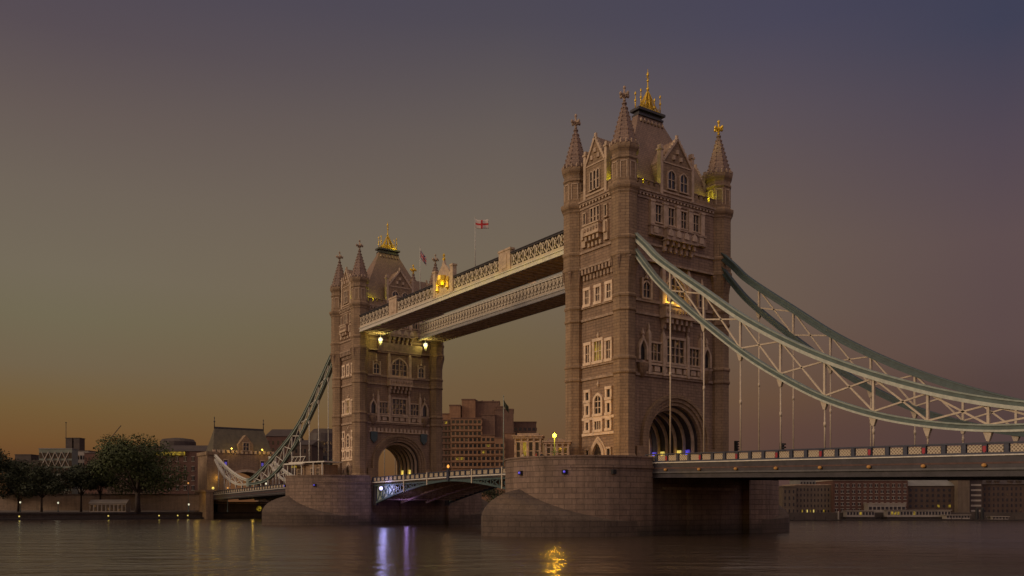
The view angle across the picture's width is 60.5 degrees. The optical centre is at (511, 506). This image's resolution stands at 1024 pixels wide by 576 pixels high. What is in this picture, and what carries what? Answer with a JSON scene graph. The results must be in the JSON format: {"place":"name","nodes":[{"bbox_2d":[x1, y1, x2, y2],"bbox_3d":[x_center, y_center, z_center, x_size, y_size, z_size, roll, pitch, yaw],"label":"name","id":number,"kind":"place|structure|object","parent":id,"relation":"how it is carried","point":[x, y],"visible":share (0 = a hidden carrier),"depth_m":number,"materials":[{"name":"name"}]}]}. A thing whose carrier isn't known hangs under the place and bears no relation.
{"place":"outdoors","nodes":[
{"label":"outdoors","id":0,"kind":"place"},
{"bbox_2d":[66,438,73,447],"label":"lift tower","id":1,"kind":"structure","parent":0,"point":[69,442],"depth_m":400.00,"materials":[{"name":"concrete"}]},
{"bbox_2d":[74,438,84,449],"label":"lift tower","id":2,"kind":"structure","parent":0,"point":[79,443],"depth_m":400.03,"materials":[{"name":"concrete"}]},
{"bbox_2d":[160,438,195,445],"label":"roof drum","id":3,"kind":"object","parent":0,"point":[178,441],"visible":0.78,"depth_m":324.73,"materials":[{"name":"grey metal"}]},
{"bbox_2d":[268,456,292,483],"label":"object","id":4,"kind":"object","parent":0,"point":[279,474],"visible":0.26,"depth_m":273.46,"materials":[{"name":"metal"}]},
{"bbox_2d":[265,429,303,483],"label":"warehouse","id":5,"kind":"structure","parent":0,"point":[276,438],"depth_m":330.00,"materials":[{"name":"red brick"}]},
{"bbox_2d":[290,440,322,474],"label":"warehouse","id":6,"kind":"structure","parent":0,"point":[313,449],"depth_m":325.00,"materials":[{"name":"brown brick"}]},
{"bbox_2d":[0,518,1023,575],"bbox_3d":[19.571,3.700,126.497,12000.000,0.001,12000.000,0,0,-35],"label":"river","id":7,"kind":"structure","parent":0,"point":[198,547],"depth_m":74.37,"materials":[{"name":"grey liquid"}]},
{"bbox_2d":[262,475,488,524],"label":"bridge pier","id":8,"kind":"structure","parent":7,"relation":"in","point":[326,500],"depth_m":178.46,"materials":[{"name":"stone"}]},
{"bbox_2d":[284,456,342,475],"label":"pier hut","id":9,"kind":"object","parent":8,"relation":"on","point":[322,468],"visible":0.73,"depth_m":185.62,"materials":[{"name":"stone"}]},
{"bbox_2d":[329,224,444,480],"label":"bridge tower","id":10,"kind":"structure","parent":8,"relation":"on","point":[387,391],"depth_m":189.63,"materials":[{"name":"stone"}]},
{"bbox_2d":[246,355,331,486],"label":"suspension chain","id":11,"kind":"object","parent":10,"relation":"hanging from","point":[301,420],"visible":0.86,"depth_m":213.54,"materials":[{"name":"teal metal"}]},
{"bbox_2d":[214,454,245,490],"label":"suspension chain","id":12,"kind":"object","parent":11,"relation":"hanging from","point":[230,472],"visible":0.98,"depth_m":261.00,"materials":[{"name":"white metal"}]},
{"bbox_2d":[341,365,345,377],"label":"window","id":13,"kind":"structure","parent":10,"relation":"in","point":[344,366],"depth_m":190.19,"materials":[{"name":"grey"}]},
{"bbox_2d":[342,400,345,415],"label":"window","id":14,"kind":"structure","parent":10,"relation":"in","point":[343,402],"depth_m":190.19,"materials":[{"name":"grey"}]},
{"bbox_2d":[346,363,349,376],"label":"window","id":15,"kind":"structure","parent":10,"relation":"in","point":[347,365],"depth_m":188.61,"materials":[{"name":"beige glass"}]},
{"bbox_2d":[345,398,350,414],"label":"window","id":16,"kind":"structure","parent":10,"relation":"in","point":[348,403],"depth_m":188.84,"materials":[{"name":"grey"}]},
{"bbox_2d":[345,434,350,448],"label":"window","id":17,"kind":"structure","parent":10,"relation":"in","point":[348,441],"depth_m":188.61,"materials":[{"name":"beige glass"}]},
{"bbox_2d":[345,450,350,458],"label":"window","id":18,"kind":"structure","parent":10,"relation":"in","point":[348,452],"depth_m":188.48,"materials":[{"name":"beige glass"}]},
{"bbox_2d":[344,461,351,474],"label":"doorway","id":19,"kind":"structure","parent":10,"relation":"in","point":[348,467],"depth_m":188.68,"materials":[{"name":"stone"}]},
{"bbox_2d":[329,449,395,475],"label":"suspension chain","id":20,"kind":"object","parent":10,"relation":"hanging from","point":[384,463],"depth_m":214.03,"materials":[{"name":"metal"}]},
{"bbox_2d":[373,362,380,374],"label":"window","id":21,"kind":"structure","parent":10,"relation":"in","point":[376,365],"depth_m":186.51,"materials":[{"name":"glass"}]},
{"bbox_2d":[380,401,388,414],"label":"window","id":22,"kind":"structure","parent":10,"relation":"in","point":[384,405],"depth_m":187.63,"materials":[{"name":"stone"}]},
{"bbox_2d":[391,397,407,415],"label":"window","id":23,"kind":"structure","parent":10,"relation":"in","point":[399,406],"depth_m":189.56,"materials":[{"name":"stone"}]},
{"bbox_2d":[391,357,408,377],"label":"window","id":24,"kind":"structure","parent":10,"relation":"in","point":[399,368],"depth_m":189.63,"materials":[{"name":"glass"}]},
{"bbox_2d":[411,403,418,416],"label":"window","id":25,"kind":"structure","parent":10,"relation":"in","point":[414,407],"depth_m":191.87,"materials":[{"name":"stone"}]},
{"bbox_2d":[418,367,424,378],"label":"window","id":26,"kind":"structure","parent":10,"relation":"in","point":[421,370],"depth_m":192.80,"materials":[{"name":"stone"}]},
{"bbox_2d":[372,469,504,504],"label":"bascule leaf","id":27,"kind":"object","parent":8,"relation":"attached to","point":[453,491],"visible":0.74,"depth_m":173.54,"materials":[{"name":"metal"}]},
{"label":"road on pier","id":28,"kind":"structure","parent":8,"relation":"on","visible":0},
{"bbox_2d":[213,483,284,500],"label":"bridge deck","id":29,"kind":"structure","parent":28,"relation":"attached to","point":[270,492],"depth_m":245.81,"materials":[{"name":"metal"}]},
{"bbox_2d":[481,455,789,536],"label":"bridge pier","id":30,"kind":"structure","parent":7,"relation":"in","point":[584,495],"depth_m":110.93,"materials":[{"name":"stone"}]},
{"bbox_2d":[449,467,504,488],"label":"bascule leaf","id":31,"kind":"object","parent":30,"relation":"attached to","point":[497,481],"visible":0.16,"depth_m":146.65,"materials":[{"name":"metal"}]},
{"bbox_2d":[503,395,508,466],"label":"flagpole","id":32,"kind":"object","parent":30,"relation":"on","point":[505,405],"visible":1,"depth_m":122.47,"materials":[{"name":"grey metal"}]},
{"bbox_2d":[512,433,544,456],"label":"control cabin","id":33,"kind":"object","parent":30,"relation":"on","point":[528,444],"visible":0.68,"depth_m":120.87,"materials":[{"name":"stone"}]},
{"bbox_2d":[516,441,520,456],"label":"window","id":34,"kind":"structure","parent":33,"relation":"in","point":[518,443],"depth_m":121.04,"materials":[{"name":"glass"}]},
{"bbox_2d":[522,441,526,456],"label":"window","id":35,"kind":"structure","parent":33,"relation":"in","point":[524,443],"depth_m":120.95,"materials":[{"name":"glass"}]},
{"bbox_2d":[529,441,532,455],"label":"window","id":36,"kind":"structure","parent":33,"relation":"in","point":[530,442],"depth_m":120.89,"materials":[{"name":"glass"}]},
{"bbox_2d":[535,441,538,455],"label":"window","id":37,"kind":"structure","parent":33,"relation":"in","point":[536,442],"depth_m":120.80,"materials":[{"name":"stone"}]},
{"bbox_2d":[542,439,571,455],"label":"control cabin","id":38,"kind":"object","parent":30,"relation":"on","point":[562,446],"visible":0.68,"depth_m":120.45,"materials":[{"name":"stone"}]},
{"bbox_2d":[561,70,733,455],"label":"bridge tower","id":39,"kind":"structure","parent":30,"relation":"on","point":[639,173],"depth_m":121.85,"materials":[{"name":"stone"}]},
{"bbox_2d":[359,230,563,335],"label":"walkway","id":40,"kind":"structure","parent":39,"relation":"attached to","point":[451,289],"depth_m":150.16,"materials":[{"name":"white metal"}]},
{"bbox_2d":[420,249,425,288],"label":"flagpole","id":41,"kind":"object","parent":40,"relation":"on","point":[423,257],"visible":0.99,"depth_m":167.10,"materials":[{"name":"white metal"}]},
{"bbox_2d":[475,217,488,265],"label":"flagpole","id":42,"kind":"object","parent":40,"relation":"on","point":[481,224],"visible":0.98,"depth_m":151.10,"materials":[{"name":"white fabric"}]},
{"bbox_2d":[418,273,564,341],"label":"walkway","id":43,"kind":"structure","parent":39,"relation":"attached to","point":[535,297],"depth_m":168.21,"materials":[{"name":"white metal"}]},
{"bbox_2d":[582,212,586,225],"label":"window","id":44,"kind":"structure","parent":39,"relation":"in","point":[584,214],"depth_m":122.46,"materials":[{"name":"stone"}]},
{"bbox_2d":[582,286,591,307],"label":"window","id":45,"kind":"structure","parent":39,"relation":"in","point":[587,292],"depth_m":122.91,"materials":[{"name":"grey"}]},
{"bbox_2d":[583,403,590,417],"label":"window","id":46,"kind":"structure","parent":39,"relation":"in","point":[587,406],"depth_m":122.85,"materials":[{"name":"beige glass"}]},
{"bbox_2d":[583,419,590,432],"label":"window","id":47,"kind":"structure","parent":39,"relation":"in","point":[587,423],"depth_m":122.82,"materials":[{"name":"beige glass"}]},
{"bbox_2d":[583,342,591,365],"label":"window","id":48,"kind":"structure","parent":39,"relation":"in","point":[588,345],"depth_m":122.91,"materials":[{"name":"grey stone"}]},
{"bbox_2d":[583,389,591,403],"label":"window","id":49,"kind":"structure","parent":39,"relation":"in","point":[587,393],"depth_m":122.82,"materials":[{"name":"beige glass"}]},
{"bbox_2d":[591,337,603,364],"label":"window","id":50,"kind":"structure","parent":39,"relation":"in","point":[597,343],"depth_m":121.19,"materials":[{"name":"grey"}]},
{"bbox_2d":[593,283,602,304],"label":"window","id":51,"kind":"structure","parent":39,"relation":"in","point":[598,287],"depth_m":121.10,"materials":[{"name":"beige glass"}]},
{"bbox_2d":[592,393,603,416],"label":"window","id":52,"kind":"structure","parent":39,"relation":"in","point":[598,401],"depth_m":121.10,"materials":[{"name":"beige glass"}]},
{"bbox_2d":[592,418,603,432],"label":"window","id":53,"kind":"structure","parent":39,"relation":"in","point":[598,423],"depth_m":120.96,"materials":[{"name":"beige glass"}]},
{"bbox_2d":[590,436,605,454],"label":"doorway","id":54,"kind":"structure","parent":39,"relation":"in","point":[598,446],"depth_m":120.98,"materials":[{"name":"stone"}]},
{"bbox_2d":[596,204,600,219],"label":"window","id":55,"kind":"structure","parent":39,"relation":"in","point":[598,207],"depth_m":120.39,"materials":[{"name":"stone"}]},
{"bbox_2d":[603,203,608,217],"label":"window","id":56,"kind":"structure","parent":39,"relation":"in","point":[605,205],"depth_m":118.81,"materials":[{"name":"stone"}]},
{"bbox_2d":[603,336,612,361],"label":"window","id":57,"kind":"structure","parent":39,"relation":"in","point":[608,342],"depth_m":119.28,"materials":[{"name":"grey stone"}]},
{"bbox_2d":[604,279,612,301],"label":"window","id":58,"kind":"structure","parent":39,"relation":"in","point":[608,284],"depth_m":119.22,"materials":[{"name":"beige glass"}]},
{"bbox_2d":[604,386,612,399],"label":"window","id":59,"kind":"structure","parent":39,"relation":"in","point":[608,389],"depth_m":119.25,"materials":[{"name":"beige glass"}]},
{"bbox_2d":[604,400,612,414],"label":"window","id":60,"kind":"structure","parent":39,"relation":"in","point":[608,403],"depth_m":118.99,"materials":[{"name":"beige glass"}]},
{"bbox_2d":[604,417,612,430],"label":"window","id":61,"kind":"structure","parent":39,"relation":"in","point":[608,420],"depth_m":119.03,"materials":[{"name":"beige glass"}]},
{"bbox_2d":[605,447,611,454],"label":"window","id":62,"kind":"structure","parent":39,"relation":"in","point":[608,449],"depth_m":119.31,"materials":[{"name":"stone"}]},
{"bbox_2d":[642,280,652,299],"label":"window","id":63,"kind":"structure","parent":39,"relation":"in","point":[647,286],"depth_m":119.04,"materials":[{"name":"stone"}]},
{"bbox_2d":[651,341,662,362],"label":"window","id":64,"kind":"structure","parent":39,"relation":"in","point":[656,347],"depth_m":120.07,"materials":[{"name":"stone"}]},
{"bbox_2d":[655,203,662,224],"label":"window","id":65,"kind":"structure","parent":39,"relation":"in","point":[658,207],"depth_m":119.63,"materials":[{"name":"stone"}]},
{"bbox_2d":[668,206,675,227],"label":"window","id":66,"kind":"structure","parent":39,"relation":"in","point":[671,211],"depth_m":121.08,"materials":[{"name":"stone"}]},
{"bbox_2d":[666,276,686,304],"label":"window","id":67,"kind":"structure","parent":39,"relation":"in","point":[675,286],"depth_m":122.42,"materials":[{"name":"stone"}]},
{"bbox_2d":[666,336,686,366],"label":"window","id":68,"kind":"structure","parent":39,"relation":"in","point":[678,345],"depth_m":122.11,"materials":[{"name":"stone"}]},
{"bbox_2d":[681,210,687,230],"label":"window","id":69,"kind":"structure","parent":39,"relation":"in","point":[684,214],"depth_m":122.55,"materials":[{"name":"stone"}]},
{"bbox_2d":[690,347,699,367],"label":"window","id":70,"kind":"structure","parent":39,"relation":"in","point":[694,352],"depth_m":124.33,"materials":[{"name":"glass"}]},
{"bbox_2d":[693,213,700,233],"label":"window","id":71,"kind":"structure","parent":39,"relation":"in","point":[696,217],"depth_m":123.91,"materials":[{"name":"stone"}]},
{"bbox_2d":[698,294,707,309],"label":"window","id":72,"kind":"structure","parent":39,"relation":"in","point":[701,297],"depth_m":125.15,"materials":[{"name":"stone"}]},
{"bbox_2d":[635,232,1023,452],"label":"suspension chain","id":73,"kind":"object","parent":39,"relation":"attached to","point":[988,428],"visible":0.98,"depth_m":92.96,"materials":[{"name":"paint"}]},
{"bbox_2d":[721,253,1023,449],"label":"suspension chain","id":74,"kind":"object","parent":39,"relation":"attached to","point":[799,314],"visible":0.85,"depth_m":109.14,"materials":[{"name":"teal metal"}]},
{"bbox_2d":[644,441,1023,479],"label":"bridge deck","id":75,"kind":"structure","parent":30,"relation":"on","point":[987,461],"depth_m":89.71,"materials":[{"name":"metal"}]},
{"bbox_2d":[841,510,879,518],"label":"moored boat","id":76,"kind":"object","parent":7,"relation":"on","point":[857,514],"visible":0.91,"depth_m":238.80,"materials":[{"name":"white metal"}]},
{"bbox_2d":[790,517,1023,520],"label":"pontoon","id":77,"kind":"object","parent":7,"relation":"on","point":[909,519],"visible":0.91,"depth_m":233.90,"materials":[{"name":"grey concrete"}]},
{"bbox_2d":[882,510,950,518],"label":"moored boat","id":78,"kind":"object","parent":7,"relation":"on","point":[913,514],"visible":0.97,"depth_m":238.80,"materials":[{"name":"white metal"}]},
{"bbox_2d":[942,515,969,518],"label":"moored boat","id":79,"kind":"object","parent":7,"relation":"on","point":[955,516],"visible":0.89,"depth_m":235.80,"materials":[{"name":"white metal"}]},
{"bbox_2d":[986,516,1009,518],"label":"moored boat","id":80,"kind":"object","parent":7,"relation":"on","point":[997,517],"visible":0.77,"depth_m":235.74,"materials":[{"name":"white metal"}]},
{"bbox_2d":[0,510,1023,518],"bbox_3d":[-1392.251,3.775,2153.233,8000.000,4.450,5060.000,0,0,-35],"label":"bank ground","id":81,"kind":"structure","parent":0,"point":[834,515],"depth_m":241.95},
{"bbox_2d":[0,448,28,487],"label":"tree","id":82,"kind":"object","parent":81,"relation":"on","point":[6,465],"visible":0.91,"depth_m":257.00,"materials":[{"name":"green plant"}]},
{"bbox_2d":[0,463,39,511],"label":"tree","id":83,"kind":"object","parent":81,"relation":"on","point":[9,490],"visible":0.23,"depth_m":271.68,"materials":[{"name":"green plant"}]},
{"bbox_2d":[9,460,38,493],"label":"office block","id":84,"kind":"structure","parent":81,"relation":"on","point":[29,461],"depth_m":420.00,"materials":[{"name":"grey glass"}]},
{"bbox_2d":[14,454,38,459],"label":"roof plant","id":85,"kind":"object","parent":84,"relation":"on","point":[26,456],"visible":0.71,"depth_m":425.00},
{"bbox_2d":[12,459,77,511],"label":"tree","id":86,"kind":"object","parent":81,"relation":"on","point":[45,479],"visible":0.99,"depth_m":258.43,"materials":[{"name":"green plant"}]},
{"bbox_2d":[38,448,78,493],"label":"glass office","id":87,"kind":"structure","parent":81,"relation":"on","point":[67,458],"depth_m":359.95,"materials":[{"name":"grey glass"}]},
{"bbox_2d":[59,463,102,511],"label":"tree","id":88,"kind":"object","parent":81,"relation":"on","point":[73,477],"visible":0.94,"depth_m":263.32,"materials":[{"name":"green plant"}]},
{"bbox_2d":[78,450,95,493],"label":"white office","id":89,"kind":"structure","parent":81,"relation":"on","point":[81,456],"depth_m":370.00,"materials":[{"name":"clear glass"}]},
{"bbox_2d":[84,452,106,493],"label":"office block","id":90,"kind":"structure","parent":81,"relation":"on","point":[88,456],"depth_m":340.00,"materials":[{"name":"red brick"}]},
{"bbox_2d":[0,494,198,509],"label":"promenade wall","id":91,"kind":"structure","parent":81,"relation":"on","point":[147,502],"depth_m":275.00,"materials":[{"name":"stone"}]},
{"bbox_2d":[79,459,119,499],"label":"tree","id":92,"kind":"object","parent":81,"relation":"on","point":[103,483],"visible":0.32,"depth_m":268.25,"materials":[{"name":"green plant"}]},
{"bbox_2d":[89,500,131,511],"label":"marquee","id":93,"kind":"object","parent":81,"relation":"on","point":[109,505],"visible":0.96,"depth_m":264.00,"materials":[{"name":"grey"}]},
{"bbox_2d":[0,512,261,519],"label":"quay wall","id":94,"kind":"structure","parent":81,"relation":"on","point":[112,516],"depth_m":258.47,"materials":[{"name":"stone"}]},
{"bbox_2d":[107,446,163,493],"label":"riverside block","id":95,"kind":"structure","parent":81,"relation":"on","point":[110,492],"depth_m":320.00,"materials":[{"name":"brown brick"}]},
{"bbox_2d":[86,434,190,512],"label":"tree","id":96,"kind":"object","parent":81,"relation":"on","point":[121,457],"visible":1,"depth_m":258.99,"materials":[{"name":"green plant"}]},
{"bbox_2d":[158,445,207,493],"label":"riverside block","id":97,"kind":"structure","parent":81,"relation":"on","point":[189,459],"depth_m":300.00,"materials":[{"name":"red brick"}]},
{"bbox_2d":[162,451,185,454],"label":"lit cornice","id":98,"kind":"structure","parent":97,"relation":"on","point":[178,452],"depth_m":299.30,"materials":[{"name":"yellow"}]},
{"bbox_2d":[194,417,281,518],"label":"gatehouse","id":99,"kind":"object","parent":81,"relation":"on","point":[247,451],"visible":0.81,"depth_m":279.96,"materials":[{"name":"stone"}]},
{"bbox_2d":[213,502,268,511],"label":"abutment wall","id":100,"kind":"structure","parent":81,"relation":"on","point":[241,506],"depth_m":279.16,"materials":[{"name":"stone"}]},
{"bbox_2d":[308,428,332,464],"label":"round office","id":101,"kind":"structure","parent":81,"relation":"on","point":[323,436],"depth_m":373.66,"materials":[{"name":"grey glass"}]},
{"bbox_2d":[442,399,536,501],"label":"hotel","id":102,"kind":"structure","parent":81,"relation":"on","point":[472,433],"depth_m":421.50,"materials":[{"name":"brick"}]},
{"bbox_2d":[482,488,504,502],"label":"tree","id":103,"kind":"object","parent":81,"relation":"on","point":[493,494],"visible":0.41,"depth_m":299.19,"materials":[{"name":"green plant"}]},
{"bbox_2d":[779,486,795,511],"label":"warehouse","id":104,"kind":"structure","parent":81,"relation":"on","point":[787,498],"depth_m":246.00,"materials":[{"name":"brick"}]},
{"bbox_2d":[782,484,830,511],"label":"warehouse","id":105,"kind":"structure","parent":81,"relation":"on","point":[813,497],"depth_m":248.00,"materials":[{"name":"brick"}]},
{"bbox_2d":[816,480,908,511],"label":"warehouse","id":106,"kind":"structure","parent":81,"relation":"on","point":[851,494],"depth_m":246.00,"materials":[{"name":"red brick"}]},
{"bbox_2d":[863,503,905,511],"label":"pavilion","id":107,"kind":"structure","parent":81,"relation":"on","point":[879,507],"depth_m":242.99,"materials":[{"name":"white glass"}]},
{"bbox_2d":[908,480,953,511],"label":"warehouse","id":108,"kind":"structure","parent":81,"relation":"on","point":[930,494],"depth_m":247.00,"materials":[{"name":"brown brick"}]},
{"bbox_2d":[948,480,969,511],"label":"warehouse","id":109,"kind":"structure","parent":81,"relation":"on","point":[961,495],"depth_m":245.00,"materials":[{"name":"brick"}]},
{"bbox_2d":[970,480,982,511],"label":"balcony flats","id":110,"kind":"structure","parent":81,"relation":"on","point":[975,493],"depth_m":246.00,"materials":[{"name":"white concrete"}]},
{"bbox_2d":[982,480,1023,511],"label":"warehouse","id":111,"kind":"structure","parent":81,"relation":"on","point":[1003,496],"depth_m":247.00,"materials":[{"name":"brown brick"}]},
{"bbox_2d":[0,0,1023,501],"label":"sky","id":112,"kind":"structure","parent":0,"point":[183,183],"materials":[{"name":"purple"}]},
{"bbox_2d":[789,480,818,484],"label":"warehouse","id":113,"kind":"structure","parent":0,"point":[802,481],"depth_m":262.00,"materials":[{"name":"grey concrete"}]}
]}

